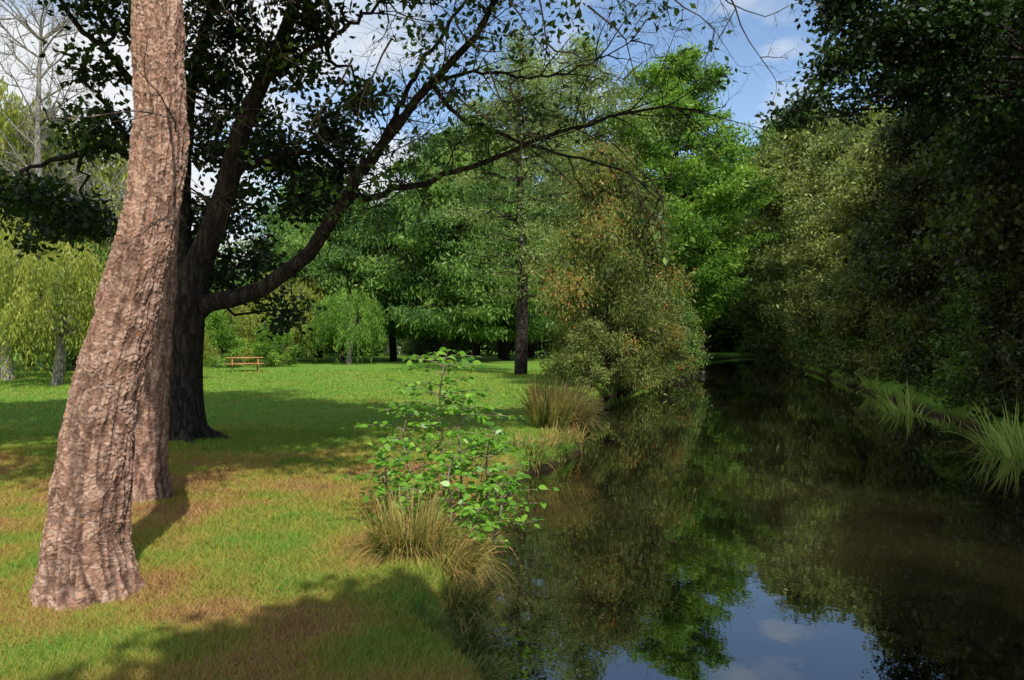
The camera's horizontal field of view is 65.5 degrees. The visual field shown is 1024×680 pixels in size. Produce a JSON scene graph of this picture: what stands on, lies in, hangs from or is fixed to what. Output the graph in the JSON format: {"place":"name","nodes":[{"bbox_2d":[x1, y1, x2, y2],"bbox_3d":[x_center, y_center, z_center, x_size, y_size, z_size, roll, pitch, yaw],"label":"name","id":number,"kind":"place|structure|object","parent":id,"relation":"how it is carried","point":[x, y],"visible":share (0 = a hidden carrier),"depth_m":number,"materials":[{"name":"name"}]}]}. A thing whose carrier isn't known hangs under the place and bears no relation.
{"place":"outdoors","nodes":[
{"label":"outdoors","id":0,"kind":"place"},
{"bbox_2d":[0,0,930,270],"label":"sky","id":1,"kind":"structure","parent":0,"point":[760,30],"materials":[{"name":"blue"}]},
{"bbox_2d":[0,345,1023,679],"bbox_3d":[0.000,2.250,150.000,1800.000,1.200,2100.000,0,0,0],"label":"ground","id":2,"kind":"structure","parent":0,"point":[958,413],"depth_m":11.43,"materials":[{"name":"green plant"}]},
{"bbox_2d":[0,205,65,336],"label":"willow tree","id":3,"kind":"object","parent":2,"relation":"on","point":[14,222],"visible":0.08,"depth_m":39.17,"materials":[{"name":"green plant"}]},
{"bbox_2d":[0,220,94,379],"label":"willow tree","id":4,"kind":"object","parent":2,"relation":"on","point":[12,373],"visible":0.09,"depth_m":33.87,"materials":[{"name":"green plant"}]},
{"bbox_2d":[0,241,106,385],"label":"willow tree","id":5,"kind":"object","parent":2,"relation":"on","point":[26,312],"visible":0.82,"depth_m":28.80,"materials":[{"name":"green plant"}]},
{"bbox_2d":[0,92,109,253],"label":"willow tree","id":6,"kind":"object","parent":2,"relation":"on","point":[5,125],"visible":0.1,"depth_m":47.10,"materials":[{"name":"green plant"}]},
{"bbox_2d":[0,0,127,370],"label":"bare tree","id":7,"kind":"object","parent":2,"relation":"on","point":[37,130],"visible":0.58,"depth_m":43.87,"materials":[{"name":"grey plant"}]},
{"bbox_2d":[0,75,127,365],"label":"willow tree","id":8,"kind":"object","parent":2,"relation":"on","point":[117,164],"visible":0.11,"depth_m":50.24,"materials":[{"name":"green plant"}]},
{"bbox_2d":[30,237,108,370],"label":"broadleaf tree","id":9,"kind":"object","parent":2,"relation":"on","point":[73,361],"visible":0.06,"depth_m":43.25,"materials":[{"name":"green plant"}]},
{"bbox_2d":[28,0,338,611],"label":"pine tree","id":10,"kind":"object","parent":2,"relation":"on","point":[87,556],"visible":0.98,"depth_m":5.24,"materials":[{"name":"brown plant"}]},
{"bbox_2d":[203,328,222,374],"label":"willow tree","id":11,"kind":"object","parent":2,"relation":"on","point":[205,350],"visible":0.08,"depth_m":34.48,"materials":[{"name":"green plant"}]},
{"bbox_2d":[203,310,254,367],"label":"shrub","id":12,"kind":"object","parent":2,"relation":"on","point":[220,329],"visible":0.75,"depth_m":49.27,"materials":[{"name":"green plant"}]},
{"bbox_2d":[206,286,253,362],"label":"willow tree","id":13,"kind":"object","parent":2,"relation":"on","point":[234,310],"visible":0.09,"depth_m":58.27,"materials":[{"name":"green plant"}]},
{"bbox_2d":[225,357,262,371],"bbox_3d":[-14.300,1.331,42.500,1.900,0.827,1.795,0,0,-20],"label":"picnic table","id":14,"kind":"object","parent":2,"relation":"on","point":[257,363],"visible":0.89,"depth_m":41.97,"materials":[{"name":"brown wood"}]},
{"bbox_2d":[0,435,507,679],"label":"fallen leaves","id":15,"kind":"object","parent":2,"relation":"on","point":[228,605],"visible":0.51,"depth_m":4.97,"materials":[{"name":"brown plant"}]},
{"bbox_2d":[236,311,297,364],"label":"shrub","id":16,"kind":"object","parent":2,"relation":"on","point":[250,328],"visible":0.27,"depth_m":53.78,"materials":[{"name":"green plant"}]},
{"bbox_2d":[233,255,309,360],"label":"broadleaf tree","id":17,"kind":"object","parent":2,"relation":"on","point":[297,355],"visible":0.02,"depth_m":65.48,"materials":[{"name":"green plant"}]},
{"bbox_2d":[243,318,305,367],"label":"bush","id":18,"kind":"object","parent":2,"relation":"on","point":[260,349],"visible":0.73,"depth_m":49.53,"materials":[{"name":"green plant"}]},
{"bbox_2d":[82,0,472,503],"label":"pine tree","id":19,"kind":"object","parent":2,"relation":"on","point":[152,476],"visible":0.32,"depth_m":8.60,"materials":[{"name":"brown plant"}]},
{"bbox_2d":[233,272,334,362],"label":"willow tree","id":20,"kind":"object","parent":2,"relation":"on","point":[311,295],"visible":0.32,"depth_m":56.76,"materials":[{"name":"green plant"}]},
{"bbox_2d":[219,163,386,357],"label":"drooping conifer","id":21,"kind":"object","parent":2,"relation":"on","point":[278,230],"visible":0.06,"depth_m":73.43,"materials":[{"name":"green plant"}]},
{"bbox_2d":[10,238,595,353],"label":"distant trees","id":22,"kind":"object","parent":2,"relation":"on","point":[211,290],"depth_m":104.88,"materials":[{"name":"green plant"}]},
{"bbox_2d":[299,340,324,353],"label":"hedge shrub","id":23,"kind":"object","parent":2,"relation":"on","point":[302,345],"visible":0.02,"depth_m":90.82,"materials":[{"name":"green plant"}]},
{"bbox_2d":[303,341,356,354],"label":"hedge shrub","id":24,"kind":"object","parent":2,"relation":"on","point":[327,350],"visible":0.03,"depth_m":88.39,"materials":[{"name":"green plant"}]},
{"bbox_2d":[269,191,407,361],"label":"drooping conifer","id":25,"kind":"object","parent":2,"relation":"on","point":[338,257],"visible":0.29,"depth_m":59.20,"materials":[{"name":"green plant"}]},
{"bbox_2d":[299,284,389,364],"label":"willow tree","id":26,"kind":"object","parent":2,"relation":"on","point":[345,318],"visible":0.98,"depth_m":54.91,"materials":[{"name":"green plant"}]},
{"bbox_2d":[327,342,377,355],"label":"hedge shrub","id":27,"kind":"object","parent":2,"relation":"on","point":[353,353],"visible":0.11,"depth_m":84.68,"materials":[{"name":"green plant"}]},
{"bbox_2d":[368,322,410,355],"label":"hedge shrub","id":28,"kind":"object","parent":2,"relation":"on","point":[384,343],"visible":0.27,"depth_m":84.08,"materials":[{"name":"green plant"}]},
{"bbox_2d":[320,180,472,360],"bbox_3d":[-9.859,-5.491,64.957,13.670,15.034,14.881,0,0,-25],"label":"weeping tree","id":29,"kind":"object","parent":2,"relation":"on","point":[392,349],"visible":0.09,"depth_m":59.64,"materials":[{"name":"green plant"}]},
{"bbox_2d":[0,0,833,443],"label":"spreading tree","id":30,"kind":"object","parent":2,"relation":"on","point":[198,262],"visible":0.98,"depth_m":13.38,"materials":[{"name":"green plant"}]},
{"bbox_2d":[402,331,432,354],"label":"hedge shrub","id":31,"kind":"object","parent":2,"relation":"on","point":[406,346],"visible":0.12,"depth_m":90.79,"materials":[{"name":"green plant"}]},
{"bbox_2d":[332,480,531,679],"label":"sedge clump","id":32,"kind":"object","parent":2,"relation":"on","point":[423,537],"visible":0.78,"depth_m":6.20,"materials":[{"name":"plant"}]},
{"bbox_2d":[405,329,460,355],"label":"hedge shrub","id":33,"kind":"object","parent":2,"relation":"on","point":[428,340],"visible":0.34,"depth_m":86.02,"materials":[{"name":"green plant"}]},
{"bbox_2d":[333,347,558,547],"bbox_3d":[-0.591,0.924,7.479,1.931,1.721,1.801,0,0,25],"label":"sapling","id":34,"kind":"object","parent":2,"relation":"on","point":[475,508],"visible":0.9,"depth_m":7.29,"materials":[{"name":"green plant"}]},
{"bbox_2d":[338,123,563,362],"bbox_3d":[-4.310,-7.269,59.714,16.432,18.595,17.624,0,0,-37],"label":"drooping conifer","id":35,"kind":"object","parent":2,"relation":"on","point":[422,318],"visible":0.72,"depth_m":57.18,"materials":[{"name":"green plant"}]},
{"bbox_2d":[439,330,472,355],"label":"hedge shrub","id":36,"kind":"object","parent":2,"relation":"on","point":[464,347],"visible":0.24,"depth_m":87.26,"materials":[{"name":"green plant"}]},
{"bbox_2d":[408,92,544,356],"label":"larch tree","id":37,"kind":"object","parent":2,"relation":"on","point":[476,348],"visible":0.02,"depth_m":79.58,"materials":[{"name":"green plant"}]},
{"bbox_2d":[459,331,513,355],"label":"hedge shrub","id":38,"kind":"object","parent":2,"relation":"on","point":[489,351],"visible":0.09,"depth_m":87.29,"materials":[{"name":"green plant"}]},
{"bbox_2d":[383,383,603,679],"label":"bank grass","id":39,"kind":"structure","parent":2,"relation":"on","point":[500,668],"depth_m":4.91,"materials":[{"name":"green plant"}]},
{"bbox_2d":[416,171,576,357],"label":"weeping tree","id":40,"kind":"object","parent":2,"relation":"on","point":[499,348],"depth_m":73.58,"materials":[{"name":"green plant"}]},
{"bbox_2d":[441,175,588,359],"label":"drooping conifer","id":41,"kind":"object","parent":2,"relation":"on","point":[536,325],"visible":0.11,"depth_m":64.05,"materials":[{"name":"green plant"}]},
{"bbox_2d":[493,325,552,355],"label":"hedge shrub","id":42,"kind":"object","parent":2,"relation":"on","point":[536,343],"visible":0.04,"depth_m":87.34,"materials":[{"name":"green plant"}]},
{"bbox_2d":[417,24,639,374],"bbox_3d":[0.110,-6.716,39.090,10.967,17.453,8.091,0,0,34],"label":"slim conifer","id":43,"kind":"object","parent":2,"relation":"on","point":[523,238],"visible":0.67,"depth_m":38.82,"materials":[{"name":"green plant"}]},
{"bbox_2d":[467,46,598,357],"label":"larch tree","id":44,"kind":"object","parent":2,"relation":"on","point":[530,351],"visible":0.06,"depth_m":75.12,"materials":[{"name":"green plant"}]},
{"bbox_2d":[533,329,551,354],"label":"hedge shrub","id":45,"kind":"object","parent":2,"relation":"on","point":[541,352],"visible":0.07,"depth_m":91.60,"materials":[{"name":"green plant"}]},
{"bbox_2d":[543,317,572,355],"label":"hedge shrub","id":46,"kind":"object","parent":2,"relation":"on","point":[545,337],"visible":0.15,"depth_m":87.64,"materials":[{"name":"green plant"}]},
{"bbox_2d":[498,367,624,453],"bbox_3d":[1.046,1.744,16.071,3.070,2.527,6.650,0,0,0],"label":"sedge clump","id":47,"kind":"object","parent":2,"relation":"on","point":[564,409],"visible":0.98,"depth_m":15.40,"materials":[{"name":"green plant"}]},
{"bbox_2d":[491,27,684,335],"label":"larch tree","id":48,"kind":"object","parent":2,"relation":"on","point":[597,99],"visible":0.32,"depth_m":66.40,"materials":[{"name":"green plant"}]},
{"bbox_2d":[552,313,645,387],"bbox_3d":[2.897,0.560,28.940,2.908,3.063,2.930,0,0,-25],"label":"riverside shrub","id":49,"kind":"object","parent":2,"relation":"on","point":[582,357],"visible":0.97,"depth_m":28.63,"materials":[{"name":"green plant"}]},
{"bbox_2d":[556,216,652,325],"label":"cypress tree","id":50,"kind":"object","parent":2,"relation":"on","point":[594,292],"depth_m":82.56,"materials":[{"name":"green plant"}]},
{"bbox_2d":[518,131,697,398],"bbox_3d":[3.778,-2.756,30.985,7.622,10.937,7.074,0,0,-23],"label":"riverside bush","id":51,"kind":"object","parent":2,"relation":"on","point":[605,221],"visible":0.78,"depth_m":30.09,"materials":[{"name":"green plant"}]},
{"bbox_2d":[601,256,694,394],"bbox_3d":[5.189,-0.761,32.544,4.413,6.042,4.095,0,0,42],"label":"riverside bush","id":52,"kind":"object","parent":2,"relation":"on","point":[680,341],"visible":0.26,"depth_m":31.77,"materials":[{"name":"green plant"}]},
{"bbox_2d":[631,300,700,388],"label":"riverside shrub","id":53,"kind":"object","parent":2,"relation":"on","point":[681,356],"visible":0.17,"depth_m":33.56,"materials":[{"name":"green plant"}]},
{"bbox_2d":[646,292,713,376],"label":"riverside shrub","id":54,"kind":"object","parent":2,"relation":"on","point":[692,349],"visible":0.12,"depth_m":42.58,"materials":[{"name":"green plant"}]},
{"bbox_2d":[589,43,785,327],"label":"tree","id":55,"kind":"object","parent":2,"relation":"on","point":[720,254],"visible":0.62,"depth_m":68.29,"materials":[{"name":"green plant"}]},
{"bbox_2d":[665,299,710,369],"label":"riverside shrub","id":56,"kind":"object","parent":2,"relation":"on","point":[695,323],"visible":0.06,"depth_m":49.17,"materials":[{"name":"green plant"}]},
{"bbox_2d":[696,312,710,349],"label":"riverside shrub","id":57,"kind":"object","parent":2,"relation":"on","point":[701,337],"visible":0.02,"depth_m":102.88,"materials":[{"name":"green plant"}]},
{"bbox_2d":[657,174,754,332],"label":"cypress tree","id":58,"kind":"object","parent":2,"relation":"on","point":[725,229],"visible":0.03,"depth_m":90.58,"materials":[{"name":"green plant"}]},
{"bbox_2d":[699,309,731,351],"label":"riverside shrub","id":59,"kind":"object","parent":2,"relation":"on","point":[721,346],"visible":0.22,"depth_m":106.62,"materials":[{"name":"green plant"}]},
{"bbox_2d":[706,306,740,351],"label":"riverside shrub","id":60,"kind":"object","parent":2,"relation":"on","point":[728,348],"visible":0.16,"depth_m":109.44,"materials":[{"name":"green plant"}]},
{"bbox_2d":[698,166,756,333],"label":"cypress tree","id":61,"kind":"object","parent":2,"relation":"on","point":[727,232],"depth_m":108.16,"materials":[{"name":"green plant"}]},
{"bbox_2d":[704,217,751,351],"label":"broadleaf tree","id":62,"kind":"object","parent":2,"relation":"on","point":[727,321],"visible":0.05,"depth_m":106.20,"materials":[{"name":"green plant"}]},
{"bbox_2d":[722,117,787,354],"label":"cypress tree","id":63,"kind":"object","parent":2,"relation":"on","point":[759,137],"visible":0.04,"depth_m":104.67,"materials":[{"name":"green plant"}]},
{"bbox_2d":[733,132,820,335],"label":"riverbank tree","id":64,"kind":"object","parent":2,"relation":"on","point":[754,324],"visible":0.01,"depth_m":87.44,"materials":[{"name":"green plant"}]},
{"bbox_2d":[713,102,848,362],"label":"riverbank tree","id":65,"kind":"object","parent":2,"relation":"on","point":[780,164],"visible":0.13,"depth_m":78.86,"materials":[{"name":"green plant"}]},
{"bbox_2d":[777,297,836,367],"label":"riverbank shrub","id":66,"kind":"object","parent":2,"relation":"on","point":[795,361],"visible":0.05,"depth_m":61.57,"materials":[{"name":"green plant"}]},
{"bbox_2d":[780,301,836,364],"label":"riverbank shrub","id":67,"kind":"object","parent":2,"relation":"on","point":[801,342],"visible":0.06,"depth_m":56.45,"materials":[{"name":"green plant"}]},
{"bbox_2d":[749,124,870,367],"bbox_3d":[24.691,-6.307,59.349,13.133,19.812,15.958,0,0,8],"label":"riverbank tree","id":68,"kind":"object","parent":2,"relation":"on","point":[798,203],"visible":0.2,"depth_m":60.05,"materials":[{"name":"green plant"}]},
{"bbox_2d":[812,297,849,373],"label":"riverbank shrub","id":69,"kind":"object","parent":2,"relation":"on","point":[823,336],"visible":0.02,"depth_m":47.47,"materials":[{"name":"green plant"}]},
{"bbox_2d":[751,101,913,303],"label":"riverbank tree","id":70,"kind":"object","parent":2,"relation":"on","point":[782,272],"visible":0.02,"depth_m":67.45,"materials":[{"name":"green plant"}]},
{"bbox_2d":[772,119,895,376],"bbox_3d":[22.199,-4.839,46.638,13.032,16.180,10.725,0,0,41],"label":"riverbank tree","id":71,"kind":"object","parent":2,"relation":"on","point":[819,229],"visible":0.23,"depth_m":47.55,"materials":[{"name":"green plant"}]},
{"bbox_2d":[818,324,890,373],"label":"riverbank shrub","id":72,"kind":"object","parent":2,"relation":"on","point":[831,353],"visible":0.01,"depth_m":42.14,"materials":[{"name":"green plant"}]},
{"bbox_2d":[831,370,898,398],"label":"reed clump","id":73,"kind":"object","parent":2,"relation":"on","point":[875,383],"visible":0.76,"depth_m":32.69,"materials":[{"name":"green plant"}]},
{"bbox_2d":[833,302,898,378],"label":"riverbank shrub","id":74,"kind":"object","parent":2,"relation":"on","point":[854,342],"visible":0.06,"depth_m":37.79,"materials":[{"name":"green plant"}]},
{"bbox_2d":[801,109,956,384],"bbox_3d":[18.346,-3.971,37.392,9.302,14.034,11.304,0,0,-34],"label":"riverbank tree","id":75,"kind":"object","parent":2,"relation":"on","point":[857,198],"visible":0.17,"depth_m":37.26,"materials":[{"name":"green plant"}]},
{"bbox_2d":[858,310,903,376],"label":"riverbank shrub","id":76,"kind":"object","parent":2,"relation":"on","point":[880,350],"visible":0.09,"depth_m":35.66,"materials":[{"name":"green plant"}]},
{"bbox_2d":[754,0,1023,187],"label":"overhanging tree","id":77,"kind":"object","parent":2,"relation":"on","point":[897,38],"visible":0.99,"depth_m":15.95,"materials":[{"name":"green plant"}]},
{"bbox_2d":[851,283,934,387],"bbox_3d":[16.622,-0.107,33.473,5.121,5.394,5.159,0,0,38],"label":"riverbank shrub","id":78,"kind":"object","parent":2,"relation":"on","point":[890,319],"visible":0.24,"depth_m":33.06,"materials":[{"name":"green plant"}]},
{"bbox_2d":[876,297,930,379],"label":"riverbank shrub","id":79,"kind":"object","parent":2,"relation":"on","point":[891,354],"visible":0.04,"depth_m":31.07,"materials":[{"name":"green plant"}]},
{"bbox_2d":[836,58,972,300],"bbox_3d":[21.344,-6.165,33.165,13.490,18.007,16.838,0,0,-7],"label":"riverbank tree","id":80,"kind":"object","parent":2,"relation":"on","point":[861,241],"depth_m":34.80,"materials":[{"name":"green plant"}]},
{"bbox_2d":[881,281,964,389],"bbox_3d":[15.198,0.212,27.496,4.306,4.536,4.338,0,0,9],"label":"riverbank shrub","id":81,"kind":"object","parent":2,"relation":"on","point":[924,314],"visible":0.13,"depth_m":27.50,"materials":[{"name":"green plant"}]},
{"bbox_2d":[831,3,1023,394],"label":"riverbank tree","id":82,"kind":"object","parent":2,"relation":"on","point":[903,278],"visible":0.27,"depth_m":26.71,"materials":[{"name":"green plant"}]},
{"bbox_2d":[915,317,956,386],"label":"riverbank shrub","id":83,"kind":"object","parent":2,"relation":"on","point":[935,356],"visible":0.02,"depth_m":25.90,"materials":[{"name":"green plant"}]},
{"bbox_2d":[922,411,960,427],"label":"reed clump","id":84,"kind":"object","parent":2,"relation":"on","point":[944,420],"visible":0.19,"depth_m":21.09,"materials":[{"name":"green plant"}]},
{"bbox_2d":[887,1,1023,398],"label":"riverbank tree","id":85,"kind":"object","parent":2,"relation":"on","point":[997,220],"visible":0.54,"depth_m":18.61,"materials":[{"name":"green plant"}]},
{"bbox_2d":[921,315,995,398],"bbox_3d":[14.228,0.615,24.175,3.279,3.454,3.304,0,0,30],"label":"riverbank shrub","id":86,"kind":"object","parent":2,"relation":"on","point":[933,368],"visible":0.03,"depth_m":24.76,"materials":[{"name":"green plant"}]},
{"bbox_2d":[908,254,1022,409],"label":"riverbank shrub","id":87,"kind":"object","parent":2,"relation":"on","point":[957,350],"visible":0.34,"depth_m":21.52,"materials":[{"name":"green plant"}]},
{"bbox_2d":[918,2,1023,302],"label":"riverbank tree","id":88,"kind":"object","parent":2,"relation":"on","point":[977,187],"visible":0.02,"depth_m":25.65,"materials":[{"name":"green plant"}]},
{"bbox_2d":[932,320,1013,400],"bbox_3d":[13.803,0.576,22.213,3.378,3.558,3.403,0,0,-22],"label":"riverbank shrub","id":89,"kind":"object","parent":2,"relation":"on","point":[960,375],"visible":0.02,"depth_m":22.64,"materials":[{"name":"green plant"}]},
{"bbox_2d":[940,397,1023,459],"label":"reed clump","id":90,"kind":"object","parent":2,"relation":"on","point":[1011,441],"visible":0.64,"depth_m":16.11,"materials":[{"name":"green plant"}]},
{"bbox_2d":[944,230,1023,423],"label":"riverbank shrub","id":91,"kind":"object","parent":2,"relation":"on","point":[996,298],"visible":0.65,"depth_m":18.89,"materials":[{"name":"green plant"}]},
{"bbox_2d":[954,295,1023,384],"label":"riverbank shrub","id":92,"kind":"object","parent":2,"relation":"on","point":[1018,362],"visible":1,"depth_m":16.73,"materials":[{"name":"green plant"}]},
{"bbox_2d":[957,324,1022,407],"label":"riverbank shrub","id":93,"kind":"object","parent":2,"relation":"on","point":[991,364],"visible":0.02,"depth_m":19.90,"materials":[{"name":"green plant"}]},
{"bbox_2d":[983,286,1023,425],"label":"riverbank shrub","id":94,"kind":"object","parent":2,"relation":"on","point":[1018,394],"visible":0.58,"depth_m":17.66,"materials":[{"name":"green plant"}]},
{"bbox_2d":[467,356,1023,679],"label":"river water","id":95,"kind":"structure","parent":0,"point":[742,518],"depth_m":8.57,"materials":[{"name":"green liquid"}]},
{"bbox_2d":[857,376,934,416],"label":"reed clump","id":96,"kind":"object","parent":95,"relation":"in","point":[890,406],"visible":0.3,"depth_m":24.54,"materials":[{"name":"green plant"}]}
]}

